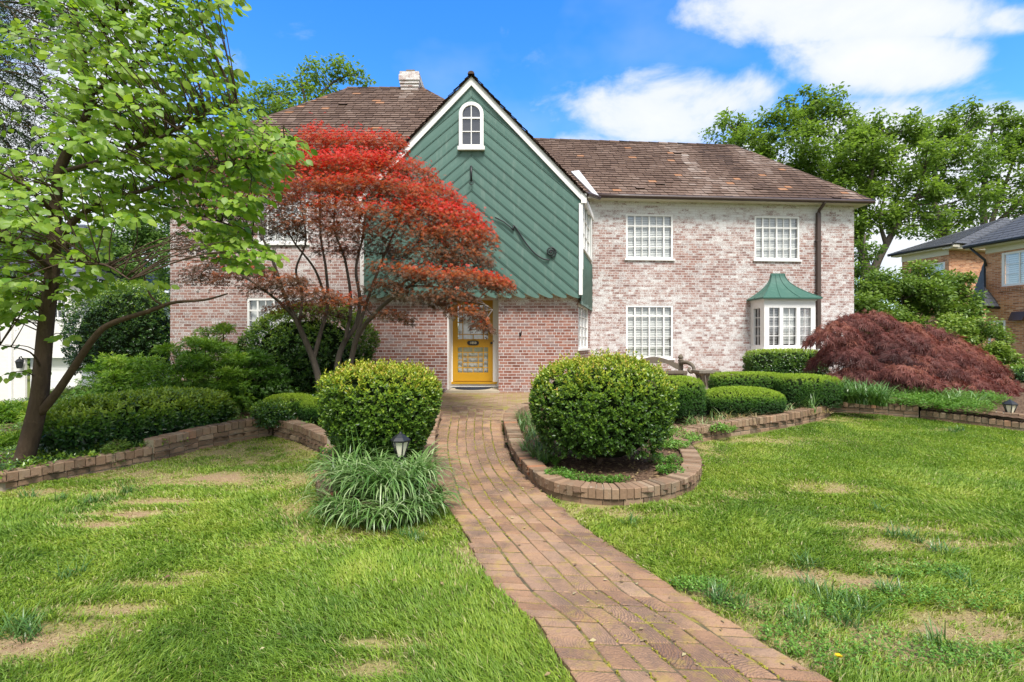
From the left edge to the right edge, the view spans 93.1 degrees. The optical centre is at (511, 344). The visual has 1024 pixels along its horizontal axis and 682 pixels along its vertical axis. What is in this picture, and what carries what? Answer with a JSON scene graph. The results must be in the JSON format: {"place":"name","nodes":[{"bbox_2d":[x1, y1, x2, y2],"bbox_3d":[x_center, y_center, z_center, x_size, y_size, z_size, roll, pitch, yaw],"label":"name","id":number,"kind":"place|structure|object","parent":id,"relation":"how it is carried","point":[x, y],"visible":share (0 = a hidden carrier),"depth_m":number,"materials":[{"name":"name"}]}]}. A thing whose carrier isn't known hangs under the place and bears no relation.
{"place":"outdoors","nodes":[
{"label":"outdoors","id":0,"kind":"place"},
{"bbox_2d":[455,387,490,389],"bbox_3d":[-1.035,1.137,12.611,0.940,0.021,0.499,0,0,0],"label":"door mat","id":1,"kind":"object","parent":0,"point":[471,388],"depth_m":12.56,"materials":[{"name":"rubber"}]},
{"bbox_2d":[0,365,1023,681],"bbox_3d":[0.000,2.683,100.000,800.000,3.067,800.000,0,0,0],"label":"lawn ground","id":2,"kind":"structure","parent":0,"point":[382,661],"depth_m":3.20,"materials":[{"name":"green plant"}]},
{"bbox_2d":[0,0,122,328],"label":"hemlock tree","id":3,"kind":"object","parent":2,"relation":"on","point":[28,141],"visible":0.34,"depth_m":9.13,"materials":[{"name":"green plant"}]},
{"bbox_2d":[50,385,97,398],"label":"nandina shrub","id":4,"kind":"object","parent":2,"relation":"on","point":[67,389],"visible":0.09,"depth_m":11.28,"materials":[{"name":"green plant"}]},
{"bbox_2d":[0,446,151,490],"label":"garden wall","id":5,"kind":"structure","parent":2,"relation":"on","point":[65,468],"depth_m":5.80,"materials":[{"name":"brick"}]},
{"bbox_2d":[0,224,169,401],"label":"white house","id":6,"kind":"structure","parent":2,"relation":"on","point":[12,360],"depth_m":27.00,"materials":[{"name":"paint"}]},
{"bbox_2d":[30,358,74,389],"bbox_3d":[-25.720,2.380,27.317,2.784,3.312,0.065,0,0,0],"label":"garage door","id":7,"kind":"structure","parent":6,"relation":"in","point":[59,368],"depth_m":27.30,"materials":[{"name":"white paint"}]},
{"bbox_2d":[55,300,65,319],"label":"window","id":8,"kind":"structure","parent":6,"relation":"in","point":[58,314],"depth_m":27.04,"materials":[{"name":"white paint"}]},
{"bbox_2d":[58,279,169,378],"bbox_3d":[-10.831,-0.199,13.612,3.111,3.247,2.569,0,0,0],"label":"tall holly","id":9,"kind":"object","parent":2,"relation":"on","point":[133,337],"visible":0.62,"depth_m":12.87,"materials":[{"name":"green plant"}]},
{"bbox_2d":[84,198,169,386],"bbox_3d":[-23.713,-2.518,29.834,7.995,13.336,4.641,0,0,-16],"label":"maple tree","id":10,"kind":"object","parent":2,"relation":"on","point":[147,233],"visible":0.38,"depth_m":29.48,"materials":[{"name":"green plant"}]},
{"bbox_2d":[144,417,271,461],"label":"garden wall","id":11,"kind":"structure","parent":2,"relation":"on","point":[198,437],"depth_m":7.11,"materials":[{"name":"brick"}]},
{"bbox_2d":[0,389,443,504],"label":"planting bed","id":12,"kind":"object","parent":2,"relation":"on","point":[241,414],"depth_m":7.03,"materials":[{"name":"brown soil"}]},
{"bbox_2d":[0,429,20,450],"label":"nandina shrub","id":13,"kind":"object","parent":12,"relation":"on","point":[8,438],"visible":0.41,"depth_m":6.72,"materials":[{"name":"green plant"}]},
{"bbox_2d":[0,399,27,425],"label":"nandina shrub","id":14,"kind":"object","parent":12,"relation":"on","point":[11,411],"visible":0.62,"depth_m":8.21,"materials":[{"name":"green plant"}]},
{"bbox_2d":[8,410,25,428],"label":"nandina shrub","id":15,"kind":"object","parent":12,"relation":"on","point":[21,417],"depth_m":7.83,"materials":[{"name":"green plant"}]},
{"bbox_2d":[75,438,131,467],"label":"nandina shrub","id":16,"kind":"object","parent":12,"relation":"on","point":[117,445],"visible":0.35,"depth_m":6.28,"materials":[{"name":"green plant"}]},
{"bbox_2d":[69,351,183,398],"bbox_3d":[-7.598,0.763,9.608,1.838,1.291,1.883,0,0,26],"label":"nandina shrub","id":17,"kind":"object","parent":12,"relation":"on","point":[113,375],"visible":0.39,"depth_m":9.20,"materials":[{"name":"green plant"}]},
{"bbox_2d":[38,385,235,457],"bbox_3d":[-5.383,1.067,7.096,1.175,0.904,2.531,0,0,30],"label":"laurel hedge","id":18,"kind":"object","parent":12,"relation":"on","point":[138,415],"visible":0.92,"depth_m":6.60,"materials":[{"name":"green plant"}]},
{"bbox_2d":[0,0,317,467],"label":"dogwood tree","id":19,"kind":"object","parent":12,"relation":"on","point":[85,117],"visible":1,"depth_m":5.22,"materials":[{"name":"green plant"}]},
{"bbox_2d":[0,386,342,483],"bbox_3d":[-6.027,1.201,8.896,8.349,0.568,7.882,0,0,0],"label":"bed ground cover","id":20,"kind":"object","parent":12,"relation":"on","point":[328,452],"visible":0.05,"depth_m":6.10,"materials":[{"name":"green plant"}]},
{"bbox_2d":[120,335,260,417],"bbox_3d":[-5.814,0.598,8.863,2.521,1.557,1.965,0,0,0],"label":"nandina shrub","id":21,"kind":"object","parent":12,"relation":"on","point":[193,368],"visible":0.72,"depth_m":8.62,"materials":[{"name":"green plant"}]},
{"bbox_2d":[180,321,246,379],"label":"nandina shrub","id":22,"kind":"object","parent":12,"relation":"on","point":[225,329],"visible":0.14,"depth_m":11.11,"materials":[{"name":"green plant"}]},
{"bbox_2d":[223,399,242,421],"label":"nandina shrub","id":23,"kind":"object","parent":12,"relation":"on","point":[234,408],"visible":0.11,"depth_m":8.01,"materials":[{"name":"green plant"}]},
{"bbox_2d":[217,347,298,407],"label":"nandina shrub","id":24,"kind":"object","parent":12,"relation":"on","point":[264,372],"visible":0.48,"depth_m":9.52,"materials":[{"name":"green plant"}]},
{"bbox_2d":[248,396,298,433],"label":"ivy clump","id":25,"kind":"object","parent":12,"relation":"on","point":[273,412],"visible":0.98,"depth_m":7.62,"materials":[{"name":"green plant"}]},
{"bbox_2d":[262,392,314,414],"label":"round yew","id":26,"kind":"object","parent":12,"relation":"on","point":[295,399],"visible":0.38,"depth_m":8.50,"materials":[{"name":"green plant"}]},
{"bbox_2d":[234,302,380,394],"bbox_3d":[-4.721,0.282,11.320,3.327,2.635,1.846,0,0,0],"label":"camellia shrub","id":27,"kind":"object","parent":12,"relation":"on","point":[282,342],"visible":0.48,"depth_m":10.77,"materials":[{"name":"green plant"}]},
{"bbox_2d":[297,396,327,423],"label":"round yew","id":28,"kind":"object","parent":12,"relation":"on","point":[308,408],"visible":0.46,"depth_m":7.84,"materials":[{"name":"green plant"}]},
{"bbox_2d":[166,112,517,391],"bbox_3d":[-3.605,-1.724,9.607,7.633,6.004,2.380,0,0,11],"label":"japanese maple","id":29,"kind":"object","parent":12,"relation":"on","point":[439,234],"visible":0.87,"depth_m":9.25,"materials":[{"name":"red plant"}]},
{"bbox_2d":[314,357,442,466],"bbox_3d":[-1.525,0.838,5.691,1.457,1.395,1.253,0,0,0],"label":"holly bush","id":30,"kind":"object","parent":12,"relation":"on","point":[372,403],"visible":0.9,"depth_m":5.28,"materials":[{"name":"green plant"}]},
{"bbox_2d":[287,425,473,532],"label":"lily turf","id":31,"kind":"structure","parent":12,"relation":"on","point":[403,481],"depth_m":4.38,"materials":[{"name":"green plant"}]},
{"bbox_2d":[390,432,410,464],"bbox_3d":[-1.145,1.206,4.980,0.208,0.628,0.180,0,0,0],"label":"path light","id":32,"kind":"object","parent":12,"relation":"on","point":[400,441],"visible":0.86,"depth_m":4.93,"materials":[{"name":"black metal"}]},
{"bbox_2d":[225,51,376,120],"bbox_3d":[-11.578,-7.348,26.622,8.082,17.873,3.996,0,0,-14],"label":"oak tree","id":33,"kind":"object","parent":2,"relation":"on","point":[275,105],"visible":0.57,"depth_m":26.60,"materials":[{"name":"green plant"}]},
{"bbox_2d":[274,417,329,451],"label":"garden wall","id":34,"kind":"structure","parent":2,"relation":"on","point":[314,433],"depth_m":7.33,"materials":[{"name":"stone"}]},
{"bbox_2d":[315,405,440,518],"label":"garden wall","id":35,"kind":"structure","parent":2,"relation":"on","point":[431,438],"depth_m":5.28,"materials":[{"name":"brick"}]},
{"bbox_2d":[0,424,994,657],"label":"grass tuft","id":36,"kind":"object","parent":2,"relation":"on","point":[22,626],"visible":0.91,"depth_m":3.00,"materials":[{"name":"green plant"}]},
{"bbox_2d":[149,70,874,392],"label":"brick house","id":37,"kind":"structure","parent":2,"relation":"on","point":[719,257],"depth_m":14.50,"materials":[{"name":"brick"}]},
{"bbox_2d":[247,298,297,343],"bbox_3d":[-6.245,-0.511,12.772,1.388,1.414,0.135,0,0,0],"label":"window","id":38,"kind":"structure","parent":37,"relation":"in","point":[257,303],"depth_m":12.74,"materials":[{"name":"white paint"}]},
{"bbox_2d":[258,192,309,244],"bbox_3d":[-6.003,-3.298,12.915,1.422,1.390,0.530,0,0,0],"label":"window","id":39,"kind":"structure","parent":37,"relation":"in","point":[276,242],"depth_m":12.73,"materials":[{"name":"white paint"}]},
{"bbox_2d":[458,102,484,150],"bbox_3d":[-1.006,-5.402,11.978,0.668,1.196,0.095,0,0,0],"label":"arched window","id":40,"kind":"structure","parent":37,"relation":"in","point":[471,115],"depth_m":12.00,"materials":[{"name":"white paint"}]},
{"bbox_2d":[451,300,496,383],"bbox_3d":[-1.048,-0.077,12.977,1.300,2.244,0.189,0,0,0],"label":"door","id":41,"kind":"structure","parent":37,"relation":"in","point":[472,353],"depth_m":12.96,"materials":[{"name":"paint"}]},
{"bbox_2d":[578,303,589,350],"bbox_3d":[1.934,-0.462,13.319,0.164,1.228,1.890,0,0,17],"label":"window","id":42,"kind":"structure","parent":37,"relation":"in","point":[581,345],"depth_m":13.57,"materials":[{"name":"white paint"}]},
{"bbox_2d":[583,204,591,261],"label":"window","id":43,"kind":"structure","parent":37,"relation":"in","point":[586,216],"depth_m":13.44,"materials":[{"name":"white paint"}]},
{"bbox_2d":[624,214,674,260],"bbox_3d":[4.177,-3.259,14.939,1.563,1.406,0.636,0,0,0],"label":"window","id":44,"kind":"structure","parent":37,"relation":"in","point":[647,237],"depth_m":14.80,"materials":[{"name":"white paint"}]},
{"bbox_2d":[626,305,674,359],"bbox_3d":[4.177,-0.367,14.939,1.563,1.664,0.636,0,0,0],"label":"window","id":45,"kind":"structure","parent":37,"relation":"in","point":[648,331],"depth_m":14.80,"materials":[{"name":"white paint"}]},
{"bbox_2d":[753,216,801,261],"bbox_3d":[8.202,-3.275,15.220,1.555,1.401,0.635,0,0,0],"label":"window","id":46,"kind":"structure","parent":37,"relation":"in","point":[773,238],"depth_m":15.07,"materials":[{"name":"white paint"}]},
{"bbox_2d":[746,273,822,355],"bbox_3d":[8.345,-0.251,14.585,2.249,3.901,1.013,0,0,0],"label":"bay window","id":47,"kind":"structure","parent":37,"relation":"in","point":[776,311],"depth_m":14.37,"materials":[{"name":"white paint"}]},
{"bbox_2d":[60,410,1023,675],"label":"leaf litter","id":48,"kind":"object","parent":2,"relation":"on","point":[574,592],"visible":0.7,"depth_m":3.24,"materials":[{"name":"brown plant"}]},
{"bbox_2d":[503,402,833,504],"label":"garden wall","id":49,"kind":"structure","parent":2,"relation":"on","point":[616,493],"depth_m":5.56,"materials":[{"name":"brick"}]},
{"bbox_2d":[505,382,1023,491],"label":"planting bed","id":50,"kind":"object","parent":2,"relation":"on","point":[580,464],"visible":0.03,"depth_m":6.04,"materials":[{"name":"brown soil"}]},
{"bbox_2d":[508,404,556,462],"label":"lily turf","id":51,"kind":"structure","parent":50,"relation":"on","point":[530,432],"depth_m":6.51,"materials":[{"name":"green plant"}]},
{"bbox_2d":[540,453,630,482],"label":"ground cover","id":52,"kind":"object","parent":50,"relation":"on","point":[609,477],"visible":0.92,"depth_m":5.20,"materials":[{"name":"green plant"}]},
{"bbox_2d":[527,348,679,465],"bbox_3d":[1.088,0.775,5.955,1.814,1.503,1.541,0,0,0],"label":"holly bush","id":53,"kind":"object","parent":50,"relation":"on","point":[599,413],"visible":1,"depth_m":5.43,"materials":[{"name":"green plant"}]},
{"bbox_2d":[513,436,702,482],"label":"leaf litter","id":54,"kind":"object","parent":50,"relation":"on","point":[655,472],"visible":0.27,"depth_m":5.81,"materials":[{"name":"brown plant"}]},
{"bbox_2d":[648,452,685,474],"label":"ground cover","id":55,"kind":"object","parent":50,"relation":"on","point":[671,457],"visible":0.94,"depth_m":5.84,"materials":[{"name":"green plant"}]},
{"bbox_2d":[656,375,706,420],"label":"yew hedge","id":56,"kind":"object","parent":50,"relation":"on","point":[691,399],"visible":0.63,"depth_m":7.95,"materials":[{"name":"green plant"}]},
{"bbox_2d":[662,422,736,450],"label":"ground cover","id":57,"kind":"object","parent":50,"relation":"on","point":[671,440],"visible":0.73,"depth_m":7.04,"materials":[{"name":"green plant"}]},
{"bbox_2d":[671,401,809,434],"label":"bulb leaves","id":58,"kind":"object","parent":50,"relation":"on","point":[691,421],"visible":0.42,"depth_m":7.98,"materials":[{"name":"green plant"}]},
{"bbox_2d":[701,385,786,415],"bbox_3d":[4.063,1.015,8.598,1.491,0.591,1.014,0,0,0],"label":"domed yew","id":59,"kind":"object","parent":50,"relation":"on","point":[746,399],"visible":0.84,"depth_m":8.25,"materials":[{"name":"green plant"}]},
{"bbox_2d":[708,371,788,390],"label":"yew hedge","id":60,"kind":"object","parent":50,"relation":"on","point":[749,378],"visible":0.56,"depth_m":9.42,"materials":[{"name":"green plant"}]},
{"bbox_2d":[672,403,839,436],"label":"withered leaves","id":61,"kind":"object","parent":50,"relation":"on","point":[722,418],"visible":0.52,"depth_m":8.04,"materials":[{"name":"beige plant"}]},
{"bbox_2d":[742,348,828,378],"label":"boxwood hedge","id":62,"kind":"object","parent":50,"relation":"on","point":[781,360],"visible":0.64,"depth_m":12.69,"materials":[{"name":"green plant"}]},
{"bbox_2d":[791,393,823,412],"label":"lily clump","id":63,"kind":"object","parent":50,"relation":"on","point":[811,405],"visible":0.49,"depth_m":8.72,"materials":[{"name":"green plant"}]},
{"bbox_2d":[772,372,843,407],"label":"yew hedge","id":64,"kind":"object","parent":50,"relation":"on","point":[801,385],"visible":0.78,"depth_m":8.87,"materials":[{"name":"green plant"}]},
{"bbox_2d":[828,375,904,406],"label":"daylily clump","id":65,"kind":"object","parent":50,"relation":"on","point":[872,394],"visible":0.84,"depth_m":8.85,"materials":[{"name":"green plant"}]},
{"bbox_2d":[800,309,1023,397],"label":"lace maple","id":66,"kind":"object","parent":50,"relation":"on","point":[917,355],"visible":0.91,"depth_m":10.44,"materials":[{"name":"red plant"}]},
{"bbox_2d":[893,382,989,407],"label":"daylily clump","id":67,"kind":"object","parent":50,"relation":"on","point":[955,393],"visible":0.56,"depth_m":9.11,"materials":[{"name":"green plant"}]},
{"bbox_2d":[888,387,1012,413],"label":"ground cover plants","id":68,"kind":"object","parent":50,"relation":"on","point":[927,398],"visible":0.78,"depth_m":8.89,"materials":[{"name":"green plant"}]},
{"bbox_2d":[932,312,1023,364],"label":"variegated shrub","id":69,"kind":"object","parent":50,"relation":"on","point":[975,331],"visible":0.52,"depth_m":13.99,"materials":[{"name":"green plant"}]},
{"bbox_2d":[1002,399,1018,413],"bbox_3d":[8.523,1.083,8.300,0.208,0.307,0.180,0,0,0],"label":"path light","id":70,"kind":"object","parent":50,"relation":"on","point":[1009,405],"visible":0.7,"depth_m":8.26,"materials":[{"name":"black metal"}]},
{"bbox_2d":[1000,364,1023,382],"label":"dark shrub","id":71,"kind":"object","parent":50,"relation":"on","point":[1018,372],"visible":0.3,"depth_m":12.88,"materials":[{"name":"green plant"}]},
{"bbox_2d":[698,81,867,190],"bbox_3d":[19.101,-8.418,33.085,11.866,19.138,5.804,0,0,0],"label":"oak tree","id":72,"kind":"object","parent":2,"relation":"on","point":[805,119],"visible":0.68,"depth_m":32.84,"materials":[{"name":"green plant"}]},
{"bbox_2d":[668,558,1023,675],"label":"clover weeds","id":73,"kind":"object","parent":2,"relation":"on","point":[930,652],"visible":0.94,"depth_m":2.64,"materials":[{"name":"green plant"}]},
{"bbox_2d":[833,395,918,417],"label":"garden wall","id":74,"kind":"structure","parent":2,"relation":"on","point":[899,410],"depth_m":9.13,"materials":[{"name":"brick"}]},
{"bbox_2d":[854,235,901,309],"bbox_3d":[17.696,-2.147,24.260,3.861,6.600,2.735,0,0,0],"label":"understory tree","id":75,"kind":"object","parent":2,"relation":"on","point":[859,270],"visible":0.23,"depth_m":23.94,"materials":[{"name":"green plant"}]},
{"bbox_2d":[816,106,960,300],"bbox_3d":[22.961,-6.748,29.594,7.866,15.800,4.364,0,0,0],"label":"oak tree","id":76,"kind":"object","parent":2,"relation":"on","point":[868,141],"visible":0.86,"depth_m":29.23,"materials":[{"name":"green plant"}]},
{"bbox_2d":[854,259,995,353],"bbox_3d":[13.896,-0.968,16.886,5.561,4.103,2.857,0,0,0],"label":"viburnum shrub","id":77,"kind":"object","parent":2,"relation":"on","point":[916,294],"visible":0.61,"depth_m":16.49,"materials":[{"name":"green plant"}]},
{"bbox_2d":[898,94,1011,242],"bbox_3d":[32.431,-8.634,35.529,7.318,19.574,5.376,0,0,0],"label":"oak tree","id":78,"kind":"object","parent":2,"relation":"on","point":[944,127],"visible":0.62,"depth_m":35.19,"materials":[{"name":"green plant"}]},
{"bbox_2d":[887,215,1023,368],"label":"orange brick house","id":79,"kind":"structure","parent":2,"relation":"on","point":[990,255],"depth_m":21.72,"materials":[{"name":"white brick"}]},
{"bbox_2d":[924,262,944,279],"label":"window","id":80,"kind":"structure","parent":79,"relation":"in","point":[943,263],"depth_m":26.55,"materials":[{"name":"blue glass"}]},
{"bbox_2d":[988,320,1004,344],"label":"window","id":81,"kind":"structure","parent":79,"relation":"in","point":[1003,321],"depth_m":21.79,"materials":[{"name":"white paint"}]},
{"bbox_2d":[1002,250,1023,286],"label":"window","id":82,"kind":"structure","parent":79,"relation":"in","point":[1014,274],"depth_m":21.10,"materials":[{"name":"glass"}]},
{"bbox_2d":[920,403,1023,430],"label":"garden wall","id":83,"kind":"structure","parent":2,"relation":"on","point":[986,420],"depth_m":8.39,"materials":[{"name":"brick"}]},
{"bbox_2d":[961,100,1023,224],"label":"oak tree","id":84,"kind":"object","parent":2,"relation":"on","point":[1012,144],"visible":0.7,"depth_m":37.31,"materials":[{"name":"green plant"}]},
{"bbox_2d":[0,0,1023,314],"label":"sky","id":85,"kind":"structure","parent":0,"point":[623,70],"materials":[{"name":"blue"}]},
{"bbox_2d":[440,384,713,419],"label":"brick terrace","id":86,"kind":"structure","parent":0,"point":[506,400],"depth_m":10.68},
{"bbox_2d":[627,354,695,375],"bbox_3d":[4.069,0.716,13.658,2.017,0.916,0.613,0,0,0],"label":"garden bench","id":87,"kind":"object","parent":86,"relation":"on","point":[679,366],"visible":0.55,"depth_m":13.83,"materials":[{"name":"brown wood"}]},
{"bbox_2d":[435,406,832,681],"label":"brick path","id":88,"kind":"structure","parent":0,"point":[570,637],"depth_m":3.13,"materials":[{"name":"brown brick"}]},
{"bbox_2d":[447,406,783,681],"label":"joint moss","id":89,"kind":"object","parent":88,"relation":"on","point":[732,666],"visible":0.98,"depth_m":2.75,"materials":[{"name":"green moss"}]},
{"bbox_2d":[691,370,719,388],"bbox_3d":[4.960,0.928,12.400,0.549,0.560,0.549,0,0,0],"label":"stone pedestal","id":90,"kind":"object","parent":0,"point":[703,375],"visible":0.55,"depth_m":12.24,"materials":[{"name":"grey stone"}]}
]}

